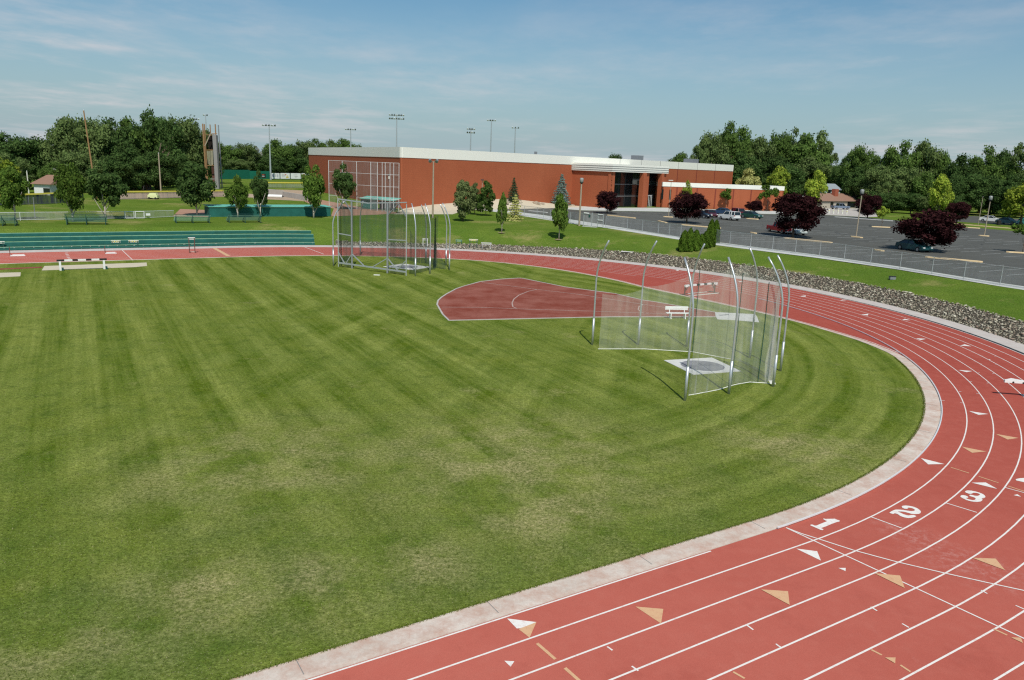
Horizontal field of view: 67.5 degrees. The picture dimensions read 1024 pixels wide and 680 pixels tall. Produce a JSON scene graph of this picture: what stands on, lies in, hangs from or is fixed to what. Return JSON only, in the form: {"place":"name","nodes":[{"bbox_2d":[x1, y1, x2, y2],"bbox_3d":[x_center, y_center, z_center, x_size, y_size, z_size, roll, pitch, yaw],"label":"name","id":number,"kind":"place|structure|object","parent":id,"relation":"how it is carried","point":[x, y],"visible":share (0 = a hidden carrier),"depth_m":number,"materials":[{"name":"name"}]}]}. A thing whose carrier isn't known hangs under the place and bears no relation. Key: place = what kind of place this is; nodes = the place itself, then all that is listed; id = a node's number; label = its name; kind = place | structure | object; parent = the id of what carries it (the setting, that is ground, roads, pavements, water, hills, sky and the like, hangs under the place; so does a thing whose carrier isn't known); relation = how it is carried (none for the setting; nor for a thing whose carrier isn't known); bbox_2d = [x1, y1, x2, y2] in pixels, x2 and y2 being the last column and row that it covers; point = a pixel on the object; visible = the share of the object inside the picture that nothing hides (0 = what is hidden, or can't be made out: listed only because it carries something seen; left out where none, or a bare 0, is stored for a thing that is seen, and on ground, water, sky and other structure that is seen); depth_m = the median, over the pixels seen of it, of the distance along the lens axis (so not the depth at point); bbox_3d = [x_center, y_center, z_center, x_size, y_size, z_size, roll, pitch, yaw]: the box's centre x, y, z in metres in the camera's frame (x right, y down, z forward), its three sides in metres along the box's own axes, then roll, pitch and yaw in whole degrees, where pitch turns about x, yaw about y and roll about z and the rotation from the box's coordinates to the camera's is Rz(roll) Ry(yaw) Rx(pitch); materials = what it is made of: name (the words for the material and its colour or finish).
{"place":"outdoors","nodes":[
{"label":"outdoors","id":0,"kind":"place"},
{"bbox_2d":[202,124,222,188],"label":"climbing tower","id":1,"kind":"structure","parent":0,"point":[212,140],"depth_m":196.85,"materials":[{"name":"concrete"}]},
{"bbox_2d":[0,256,922,679],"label":"infield grass","id":2,"kind":"structure","parent":0,"point":[316,322],"depth_m":31.00,"materials":[{"name":"green plant"}]},
{"bbox_2d":[42,263,146,269],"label":"sand pit","id":3,"kind":"object","parent":2,"relation":"on","point":[94,266],"visible":0.83,"depth_m":73.47,"materials":[{"name":"beige sand"}]},
{"bbox_2d":[332,198,450,275],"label":"hammer cage","id":4,"kind":"object","parent":2,"relation":"on","point":[388,239],"visible":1,"depth_m":78.00,"materials":[{"name":"metal"}]},
{"bbox_2d":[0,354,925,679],"bbox_3d":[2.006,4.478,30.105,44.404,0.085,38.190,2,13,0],"label":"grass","id":5,"kind":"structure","parent":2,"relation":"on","point":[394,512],"depth_m":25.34,"materials":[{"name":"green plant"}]},
{"bbox_2d":[0,255,940,679],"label":"kerb","id":6,"kind":"structure","parent":2,"relation":"on","point":[380,645],"depth_m":21.36,"materials":[{"name":"concrete"}]},
{"bbox_2d":[438,278,715,319],"bbox_3d":[3.653,-3.891,67.055,22.183,0.001,20.240,-1,13,-14],"label":"cinder sector","id":7,"kind":"object","parent":2,"relation":"on","point":[469,301],"visible":0.96,"depth_m":63.14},
{"bbox_2d":[436,278,715,320],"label":"sector kerb","id":8,"kind":"structure","parent":7,"relation":"on","point":[561,317],"depth_m":59.44,"materials":[{"name":"concrete"}]},
{"bbox_2d":[591,240,789,400],"bbox_3d":[11.036,-1.836,43.797,8.787,7.012,12.056,-2,13,-16],"label":"discus cage","id":9,"kind":"object","parent":2,"relation":"on","point":[771,350],"visible":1,"depth_m":41.69,"materials":[{"name":"metal"}]},
{"bbox_2d":[664,357,739,374],"bbox_3d":[11.149,1.524,44.758,3.366,0.096,3.236,-2,14,-19],"label":"discus circle","id":10,"kind":"object","parent":9,"relation":"in","point":[698,366],"visible":0.92,"depth_m":44.66,"materials":[{"name":"concrete"}]},
{"bbox_2d":[715,312,758,321],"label":"shot put slab","id":11,"kind":"structure","parent":2,"relation":"on","point":[732,316],"depth_m":60.24,"materials":[{"name":"concrete"}]},
{"bbox_2d":[0,247,1023,679],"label":"running track","id":12,"kind":"structure","parent":0,"point":[992,655],"depth_m":21.39,"materials":[{"name":"red rubber"}]},
{"bbox_2d":[0,247,1023,679],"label":"track markings","id":13,"kind":"object","parent":12,"relation":"on","point":[526,623],"visible":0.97,"depth_m":21.32,"materials":[{"name":"white paint"}]},
{"bbox_2d":[213,248,1022,679],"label":"tan markings","id":14,"kind":"object","parent":12,"relation":"on","point":[655,614],"visible":1,"depth_m":20.45,"materials":[{"name":"paint"}]},
{"bbox_2d":[758,298,942,527],"bbox_3d":[19.741,1.580,45.760,9.071,0.087,48.079,6,13,16],"label":"track rail","id":15,"kind":"object","parent":12,"relation":"on","point":[852,498],"visible":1,"depth_m":30.48,"materials":[{"name":"white metal"}]},
{"bbox_2d":[0,172,1023,320],"bbox_3d":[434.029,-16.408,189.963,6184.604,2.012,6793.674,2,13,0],"label":"ground","id":16,"kind":"structure","parent":0,"point":[538,232],"depth_m":102.50,"materials":[{"name":"green plant"}]},
{"bbox_2d":[0,165,31,219],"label":"shade tree","id":17,"kind":"object","parent":16,"relation":"on","point":[11,195],"visible":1,"depth_m":93.63,"materials":[{"name":"green plant"}]},
{"bbox_2d":[0,130,32,180],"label":"woodland tree","id":18,"kind":"object","parent":16,"relation":"on","point":[8,143],"visible":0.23,"depth_m":157.63,"materials":[{"name":"green plant"}]},
{"bbox_2d":[0,150,35,180],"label":"woodland tree","id":19,"kind":"object","parent":16,"relation":"on","point":[22,163],"visible":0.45,"depth_m":144.73,"materials":[{"name":"green plant"}]},
{"bbox_2d":[11,134,53,188],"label":"woodland tree","id":20,"kind":"object","parent":16,"relation":"on","point":[37,165],"visible":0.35,"depth_m":161.47,"materials":[{"name":"green plant"}]},
{"bbox_2d":[0,192,83,204],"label":"outfield fence","id":21,"kind":"object","parent":16,"relation":"on","point":[44,198],"visible":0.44,"depth_m":122.47,"materials":[{"name":"metal"}]},
{"bbox_2d":[30,175,56,192],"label":"gabled house","id":22,"kind":"structure","parent":16,"relation":"on","point":[45,184],"depth_m":145.17,"materials":[{"name":"white paint"}]},
{"bbox_2d":[38,114,95,168],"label":"woodland tree","id":23,"kind":"object","parent":16,"relation":"on","point":[64,135],"visible":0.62,"depth_m":161.03,"materials":[{"name":"green plant"}]},
{"bbox_2d":[53,162,86,221],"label":"shade tree","id":24,"kind":"object","parent":16,"relation":"on","point":[70,186],"visible":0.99,"depth_m":94.08,"materials":[{"name":"green plant"}]},
{"bbox_2d":[60,151,106,191],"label":"woodland tree","id":25,"kind":"object","parent":16,"relation":"on","point":[80,160],"visible":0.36,"depth_m":156.03,"materials":[{"name":"green plant"}]},
{"bbox_2d":[69,113,116,162],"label":"woodland tree","id":26,"kind":"object","parent":16,"relation":"on","point":[102,136],"visible":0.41,"depth_m":167.82,"materials":[{"name":"green plant"}]},
{"bbox_2d":[85,160,128,216],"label":"shade tree","id":27,"kind":"object","parent":16,"relation":"on","point":[109,185],"visible":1,"depth_m":99.33,"materials":[{"name":"green plant"}]},
{"bbox_2d":[86,155,133,185],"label":"woodland tree","id":28,"kind":"object","parent":16,"relation":"on","point":[119,168],"visible":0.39,"depth_m":162.24,"materials":[{"name":"green plant"}]},
{"bbox_2d":[85,116,141,160],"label":"woodland tree","id":29,"kind":"object","parent":16,"relation":"on","point":[120,142],"visible":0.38,"depth_m":171.80,"materials":[{"name":"green plant"}]},
{"bbox_2d":[111,147,157,190],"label":"woodland tree","id":30,"kind":"object","parent":16,"relation":"on","point":[140,164],"visible":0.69,"depth_m":168.27,"materials":[{"name":"green plant"}]},
{"bbox_2d":[114,115,159,188],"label":"woodland tree","id":31,"kind":"object","parent":16,"relation":"on","point":[141,145],"visible":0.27,"depth_m":178.05,"materials":[{"name":"green plant"}]},
{"bbox_2d":[134,104,174,188],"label":"woodland tree","id":32,"kind":"object","parent":16,"relation":"on","point":[147,122],"visible":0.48,"depth_m":180.49,"materials":[{"name":"green plant"}]},
{"bbox_2d":[0,230,314,250],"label":"bleacher terrace","id":33,"kind":"structure","parent":16,"relation":"on","point":[90,240],"depth_m":90.40,"materials":[{"name":"metal"}]},
{"bbox_2d":[141,150,182,190],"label":"woodland tree","id":34,"kind":"object","parent":16,"relation":"on","point":[168,170],"visible":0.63,"depth_m":174.33,"materials":[{"name":"green plant"}]},
{"bbox_2d":[153,115,187,163],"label":"woodland tree","id":35,"kind":"object","parent":16,"relation":"on","point":[176,150],"visible":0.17,"depth_m":205.75,"materials":[{"name":"green plant"}]},
{"bbox_2d":[121,190,222,198],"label":"outfield fence","id":36,"kind":"object","parent":16,"relation":"on","point":[144,194],"visible":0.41,"depth_m":148.15,"materials":[{"name":"beige"}]},
{"bbox_2d":[164,113,204,164],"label":"woodland tree","id":37,"kind":"object","parent":16,"relation":"on","point":[192,133],"visible":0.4,"depth_m":215.07,"materials":[{"name":"green plant"}]},
{"bbox_2d":[175,161,216,215],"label":"shade tree","id":38,"kind":"object","parent":16,"relation":"on","point":[193,186],"visible":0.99,"depth_m":109.45,"materials":[{"name":"green plant"}]},
{"bbox_2d":[223,174,249,214],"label":"shade tree","id":39,"kind":"object","parent":16,"relation":"on","point":[238,190],"visible":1,"depth_m":110.23,"materials":[{"name":"green plant"}]},
{"bbox_2d":[220,170,269,178],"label":"outfield wall","id":40,"kind":"structure","parent":16,"relation":"on","point":[242,174],"depth_m":282.74,"materials":[{"name":"green"}]},
{"bbox_2d":[233,141,261,169],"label":"woodland tree","id":41,"kind":"object","parent":16,"relation":"on","point":[249,152],"visible":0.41,"depth_m":316.17,"materials":[{"name":"green plant"}]},
{"bbox_2d":[249,170,268,213],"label":"shade tree","id":42,"kind":"object","parent":16,"relation":"on","point":[258,187],"visible":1,"depth_m":112.56,"materials":[{"name":"green plant"}]},
{"bbox_2d":[203,204,330,216],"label":"dugout","id":43,"kind":"object","parent":16,"relation":"on","point":[219,210],"visible":0.95,"depth_m":115.42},
{"bbox_2d":[261,138,295,172],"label":"woodland tree","id":44,"kind":"object","parent":16,"relation":"on","point":[278,150],"visible":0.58,"depth_m":333.94,"materials":[{"name":"green plant"}]},
{"bbox_2d":[300,164,325,217],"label":"shade tree","id":45,"kind":"object","parent":16,"relation":"on","point":[314,187],"visible":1,"depth_m":114.20,"materials":[{"name":"green plant"}]},
{"bbox_2d":[332,163,356,208],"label":"shade tree","id":46,"kind":"object","parent":16,"relation":"on","point":[344,184],"visible":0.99,"depth_m":136.17,"materials":[{"name":"green plant"}]},
{"bbox_2d":[305,200,395,215],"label":"dirt corner","id":47,"kind":"object","parent":16,"relation":"on","point":[345,211],"visible":0.78,"depth_m":136.08,"materials":[{"name":"brown soil"}]},
{"bbox_2d":[359,196,400,210],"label":"dugout","id":48,"kind":"object","parent":16,"relation":"on","point":[382,206],"visible":0.86,"depth_m":141.32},
{"bbox_2d":[453,180,476,220],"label":"shade tree","id":49,"kind":"object","parent":16,"relation":"on","point":[465,199],"visible":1,"depth_m":119.40,"materials":[{"name":"green plant"}]},
{"bbox_2d":[476,180,495,215],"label":"shade tree","id":50,"kind":"object","parent":16,"relation":"on","point":[485,203],"visible":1,"depth_m":134.28,"materials":[{"name":"green plant"}]},
{"bbox_2d":[403,199,578,210],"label":"sidewalk","id":51,"kind":"structure","parent":16,"relation":"on","point":[450,206],"depth_m":160.64,"materials":[{"name":"beige concrete"}]},
{"bbox_2d":[308,147,733,208],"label":"gymnasium","id":52,"kind":"structure","parent":16,"relation":"on","point":[632,181],"depth_m":172.36,"materials":[{"name":"red brick"}]},
{"bbox_2d":[551,193,568,238],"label":"young tree","id":53,"kind":"object","parent":16,"relation":"on","point":[559,212],"visible":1,"depth_m":102.22,"materials":[{"name":"green plant"}]},
{"bbox_2d":[595,190,620,212],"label":"plum tree","id":54,"kind":"object","parent":16,"relation":"on","point":[609,201],"visible":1,"depth_m":154.58,"materials":[{"name":"purple plant"}]},
{"bbox_2d":[335,240,1023,343],"bbox_3d":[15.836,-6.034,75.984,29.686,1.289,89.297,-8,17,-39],"label":"riprap stones","id":55,"kind":"object","parent":16,"relation":"on","point":[986,326],"visible":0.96,"depth_m":78.60,"materials":[{"name":"grey stone"}]},
{"bbox_2d":[667,190,709,222],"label":"plum tree","id":56,"kind":"object","parent":16,"relation":"on","point":[688,203],"visible":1,"depth_m":134.49,"materials":[{"name":"purple plant"}]},
{"bbox_2d":[693,130,730,164],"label":"woodland tree","id":57,"kind":"object","parent":16,"relation":"on","point":[714,143],"visible":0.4,"depth_m":271.56,"materials":[{"name":"green plant"}]},
{"bbox_2d":[568,206,857,216],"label":"building walk","id":58,"kind":"structure","parent":16,"relation":"on","point":[645,209],"depth_m":176.77,"materials":[{"name":"concrete"}]},
{"bbox_2d":[655,181,784,210],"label":"gymnasium annex","id":59,"kind":"object","parent":16,"relation":"on","point":[741,195],"visible":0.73,"depth_m":192.19,"materials":[{"name":"red brick"}]},
{"bbox_2d":[719,120,746,183],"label":"woodland tree","id":60,"kind":"object","parent":16,"relation":"on","point":[732,140],"visible":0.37,"depth_m":275.51,"materials":[{"name":"green plant"}]},
{"bbox_2d":[723,151,765,184],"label":"woodland tree","id":61,"kind":"object","parent":16,"relation":"on","point":[747,162],"visible":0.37,"depth_m":270.52,"materials":[{"name":"green plant"}]},
{"bbox_2d":[735,167,761,185],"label":"street tree","id":62,"kind":"object","parent":16,"relation":"on","point":[747,178],"visible":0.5,"depth_m":236.18,"materials":[{"name":"green plant"}]},
{"bbox_2d":[737,125,764,156],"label":"woodland tree","id":63,"kind":"object","parent":16,"relation":"on","point":[742,135],"visible":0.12,"depth_m":284.29,"materials":[{"name":"green plant"}]},
{"bbox_2d":[748,134,777,174],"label":"woodland tree","id":64,"kind":"object","parent":16,"relation":"on","point":[759,144],"visible":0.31,"depth_m":279.01,"materials":[{"name":"green plant"}]},
{"bbox_2d":[507,208,1023,285],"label":"parking lot","id":65,"kind":"structure","parent":16,"relation":"on","point":[1001,242],"depth_m":113.43,"materials":[{"name":"grey asphalt"}]},
{"bbox_2d":[895,239,932,251],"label":"parked car","id":66,"kind":"object","parent":65,"relation":"on","point":[912,244],"visible":1,"depth_m":99.47,"materials":[{"name":"teal metal"}]},
{"bbox_2d":[757,154,790,184],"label":"woodland tree","id":67,"kind":"object","parent":16,"relation":"on","point":[772,164],"visible":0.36,"depth_m":274.13,"materials":[{"name":"green plant"}]},
{"bbox_2d":[761,129,793,163],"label":"woodland tree","id":68,"kind":"object","parent":16,"relation":"on","point":[783,143],"visible":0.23,"depth_m":283.93,"materials":[{"name":"green plant"}]},
{"bbox_2d":[766,165,790,194],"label":"street tree","id":69,"kind":"object","parent":16,"relation":"on","point":[779,176],"visible":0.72,"depth_m":231.12,"materials":[{"name":"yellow plant"}]},
{"bbox_2d":[770,161,806,196],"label":"woodland tree","id":70,"kind":"object","parent":16,"relation":"on","point":[794,183],"visible":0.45,"depth_m":257.95,"materials":[{"name":"green plant"}]},
{"bbox_2d":[771,192,827,237],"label":"plum tree","id":71,"kind":"object","parent":16,"relation":"on","point":[807,209],"visible":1,"depth_m":111.15,"materials":[{"name":"purple plant"}]},
{"bbox_2d":[786,132,833,192],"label":"woodland tree","id":72,"kind":"object","parent":16,"relation":"on","point":[799,152],"visible":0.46,"depth_m":280.76,"materials":[{"name":"green plant"}]},
{"bbox_2d":[790,155,831,194],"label":"woodland tree","id":73,"kind":"object","parent":16,"relation":"on","point":[811,167],"visible":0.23,"depth_m":271.81,"materials":[{"name":"green plant"}]},
{"bbox_2d":[605,216,1023,287],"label":"chain link fence","id":74,"kind":"object","parent":16,"relation":"on","point":[963,278],"visible":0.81,"depth_m":85.17,"materials":[{"name":"metal"}]},
{"bbox_2d":[797,126,834,168],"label":"woodland tree","id":75,"kind":"object","parent":16,"relation":"on","point":[824,144],"visible":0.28,"depth_m":285.59,"materials":[{"name":"green plant"}]},
{"bbox_2d":[804,168,828,199],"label":"street tree","id":76,"kind":"object","parent":16,"relation":"on","point":[814,187],"visible":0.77,"depth_m":205.38,"materials":[{"name":"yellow plant"}]},
{"bbox_2d":[804,189,856,207],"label":"ranch house","id":77,"kind":"structure","parent":16,"relation":"on","point":[835,197],"depth_m":229.35,"materials":[{"name":"beige"}]},
{"bbox_2d":[838,142,875,191],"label":"woodland tree","id":78,"kind":"object","parent":16,"relation":"on","point":[857,156],"visible":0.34,"depth_m":252.59,"materials":[{"name":"green plant"}]},
{"bbox_2d":[840,165,873,198],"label":"woodland tree","id":79,"kind":"object","parent":16,"relation":"on","point":[854,180],"visible":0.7,"depth_m":232.97,"materials":[{"name":"green plant"}]},
{"bbox_2d":[853,193,882,218],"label":"plum tree","id":80,"kind":"object","parent":16,"relation":"on","point":[869,203],"visible":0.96,"depth_m":173.15,"materials":[{"name":"purple plant"}]},
{"bbox_2d":[857,163,900,194],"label":"woodland tree","id":81,"kind":"object","parent":16,"relation":"on","point":[880,175],"visible":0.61,"depth_m":226.04,"materials":[{"name":"green plant"}]},
{"bbox_2d":[879,191,905,211],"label":"woodland tree","id":82,"kind":"object","parent":16,"relation":"on","point":[887,203],"visible":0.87,"depth_m":208.82,"materials":[{"name":"green plant"}]},
{"bbox_2d":[880,139,924,172],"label":"woodland tree","id":83,"kind":"object","parent":16,"relation":"on","point":[892,158],"visible":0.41,"depth_m":237.29,"materials":[{"name":"green plant"}]},
{"bbox_2d":[888,165,926,209],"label":"woodland tree","id":84,"kind":"object","parent":16,"relation":"on","point":[904,175],"visible":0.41,"depth_m":227.42,"materials":[{"name":"green plant"}]},
{"bbox_2d":[894,192,924,213],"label":"woodland tree","id":85,"kind":"object","parent":16,"relation":"on","point":[911,204],"visible":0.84,"depth_m":206.19,"materials":[{"name":"green plant"}]},
{"bbox_2d":[908,171,938,197],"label":"woodland tree","id":86,"kind":"object","parent":16,"relation":"on","point":[920,187],"visible":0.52,"depth_m":221.60,"materials":[{"name":"green plant"}]},
{"bbox_2d":[890,209,967,248],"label":"plum tree","id":87,"kind":"object","parent":16,"relation":"on","point":[942,232],"visible":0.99,"depth_m":98.06,"materials":[{"name":"purple plant"}]},
{"bbox_2d":[912,138,945,178],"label":"woodland tree","id":88,"kind":"object","parent":16,"relation":"on","point":[925,148],"visible":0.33,"depth_m":236.11,"materials":[{"name":"green plant"}]},
{"bbox_2d":[924,150,951,180],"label":"woodland tree","id":89,"kind":"object","parent":16,"relation":"on","point":[942,165],"visible":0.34,"depth_m":234.97,"materials":[{"name":"green plant"}]},
{"bbox_2d":[927,171,954,209],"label":"street tree","id":90,"kind":"object","parent":16,"relation":"on","point":[940,188],"visible":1,"depth_m":191.35,"materials":[{"name":"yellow plant"}]},
{"bbox_2d":[937,173,968,211],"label":"woodland tree","id":91,"kind":"object","parent":16,"relation":"on","point":[956,181],"visible":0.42,"depth_m":210.37,"materials":[{"name":"green plant"}]},
{"bbox_2d":[945,201,971,221],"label":"plum tree","id":92,"kind":"object","parent":16,"relation":"on","point":[963,209],"visible":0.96,"depth_m":168.74,"materials":[{"name":"purple plant"}]},
{"bbox_2d":[940,153,984,207],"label":"woodland tree","id":93,"kind":"object","parent":16,"relation":"on","point":[959,166],"visible":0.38,"depth_m":223.10,"materials":[{"name":"green plant"}]},
{"bbox_2d":[959,172,993,211],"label":"woodland tree","id":94,"kind":"object","parent":16,"relation":"on","point":[979,182],"visible":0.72,"depth_m":210.10,"materials":[{"name":"green plant"}]},
{"bbox_2d":[966,145,1008,213],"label":"woodland tree","id":95,"kind":"object","parent":16,"relation":"on","point":[979,163],"visible":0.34,"depth_m":223.04,"materials":[{"name":"green plant"}]},
{"bbox_2d":[973,174,1006,215],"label":"woodland tree","id":96,"kind":"object","parent":16,"relation":"on","point":[991,178],"visible":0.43,"depth_m":211.84,"materials":[{"name":"green plant"}]},
{"bbox_2d":[989,173,1023,217],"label":"woodland tree","id":97,"kind":"object","parent":16,"relation":"on","point":[999,194],"visible":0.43,"depth_m":206.91,"materials":[{"name":"green plant"}]},
{"bbox_2d":[999,182,1023,224],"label":"street tree","id":98,"kind":"object","parent":16,"relation":"on","point":[1012,204],"visible":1,"depth_m":169.16,"materials":[{"name":"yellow plant"}]},
{"bbox_2d":[1004,142,1023,215],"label":"woodland tree","id":99,"kind":"object","parent":16,"relation":"on","point":[1018,151],"visible":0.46,"depth_m":219.00,"materials":[{"name":"green plant"}]},
{"bbox_2d":[0,245,1023,354],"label":"path","id":100,"kind":"structure","parent":0,"point":[1014,345],"depth_m":82.37,"materials":[{"name":"concrete"}]},
{"bbox_2d":[486,209,1023,289],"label":"sidewalk","id":101,"kind":"structure","parent":0,"point":[752,248],"depth_m":91.23,"materials":[{"name":"concrete"}]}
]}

